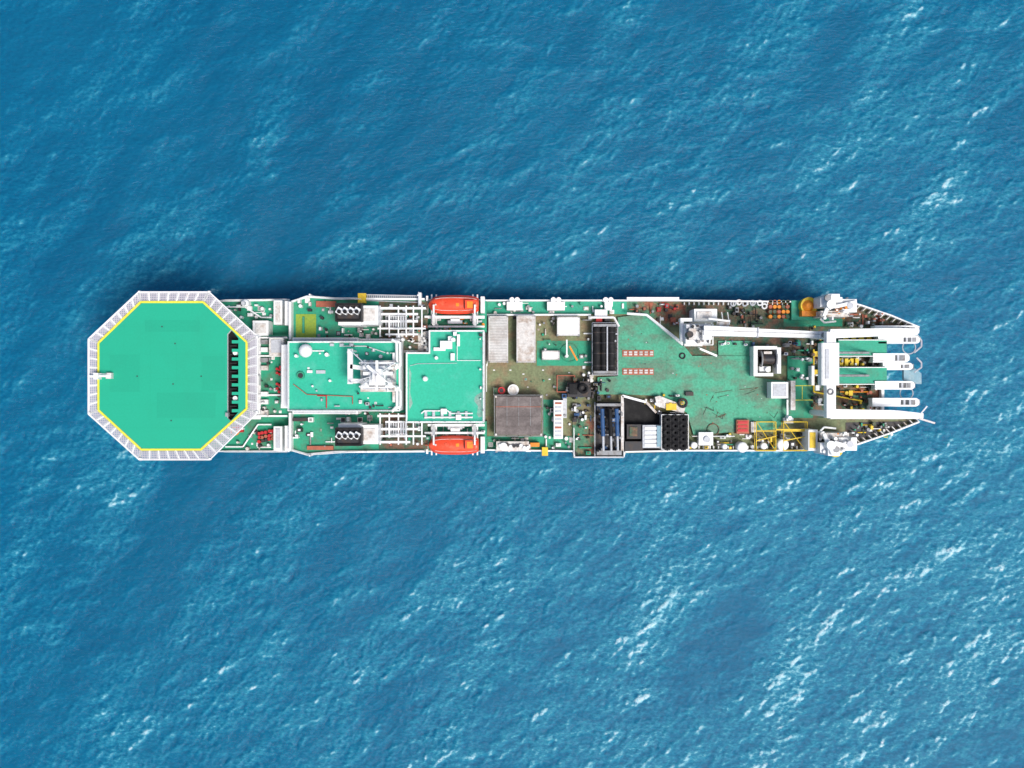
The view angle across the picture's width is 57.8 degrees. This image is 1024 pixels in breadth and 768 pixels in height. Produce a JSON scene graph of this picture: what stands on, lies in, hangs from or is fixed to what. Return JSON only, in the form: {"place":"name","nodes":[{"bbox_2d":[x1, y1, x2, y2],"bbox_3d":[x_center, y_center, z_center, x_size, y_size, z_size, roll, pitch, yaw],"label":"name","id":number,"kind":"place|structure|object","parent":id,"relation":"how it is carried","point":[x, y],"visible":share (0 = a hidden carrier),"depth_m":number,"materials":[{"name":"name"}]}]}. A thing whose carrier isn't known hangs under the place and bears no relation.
{"place":"outdoors","nodes":[
{"label":"outdoors","id":0,"kind":"place"},
{"bbox_2d":[0,0,1023,767],"bbox_3d":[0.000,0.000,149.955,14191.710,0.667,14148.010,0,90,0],"label":"ocean water","id":1,"kind":"structure","parent":0,"point":[862,606],"depth_m":150.00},
{"bbox_2d":[88,291,934,459],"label":"cable laying ship","id":2,"kind":"object","parent":1,"relation":"on","point":[311,375],"visible":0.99,"depth_m":137.71,"materials":[{"name":"white paint"}]},
{"bbox_2d":[429,295,478,313],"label":"lifeboat","id":3,"kind":"object","parent":2,"relation":"on","point":[453,304],"visible":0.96,"depth_m":136.03,"materials":[{"name":"orange plastic"}]},
{"bbox_2d":[429,436,478,454],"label":"lifeboat","id":4,"kind":"object","parent":2,"relation":"on","point":[453,445],"visible":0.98,"depth_m":136.02,"materials":[{"name":"orange plastic"}]},
{"bbox_2d":[488,316,507,362],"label":"shipping container","id":5,"kind":"object","parent":2,"relation":"on","point":[497,338],"visible":1,"depth_m":140.43,"materials":[{"name":"grey metal"}]},
{"bbox_2d":[494,395,542,436],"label":"covered cargo module","id":6,"kind":"object","parent":2,"relation":"on","point":[518,416],"visible":1,"depth_m":139.80,"materials":[{"name":"grey metal"}]},
{"bbox_2d":[516,315,535,362],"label":"shipping container","id":7,"kind":"object","parent":2,"relation":"on","point":[526,338],"visible":1,"depth_m":140.43,"materials":[{"name":"grey metal"}]},
{"bbox_2d":[542,351,559,359],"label":"deck locker","id":8,"kind":"object","parent":2,"relation":"on","point":[550,355],"visible":1,"depth_m":141.83,"materials":[{"name":"white metal"}]},
{"bbox_2d":[556,317,579,336],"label":"shipping container","id":9,"kind":"object","parent":2,"relation":"on","point":[568,326],"visible":1,"depth_m":140.63,"materials":[{"name":"white metal"}]},
{"bbox_2d":[679,309,825,356],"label":"deck crane","id":10,"kind":"object","parent":2,"relation":"on","point":[696,335],"visible":0.99,"depth_m":135.80,"materials":[{"name":"white paint"}]}
]}

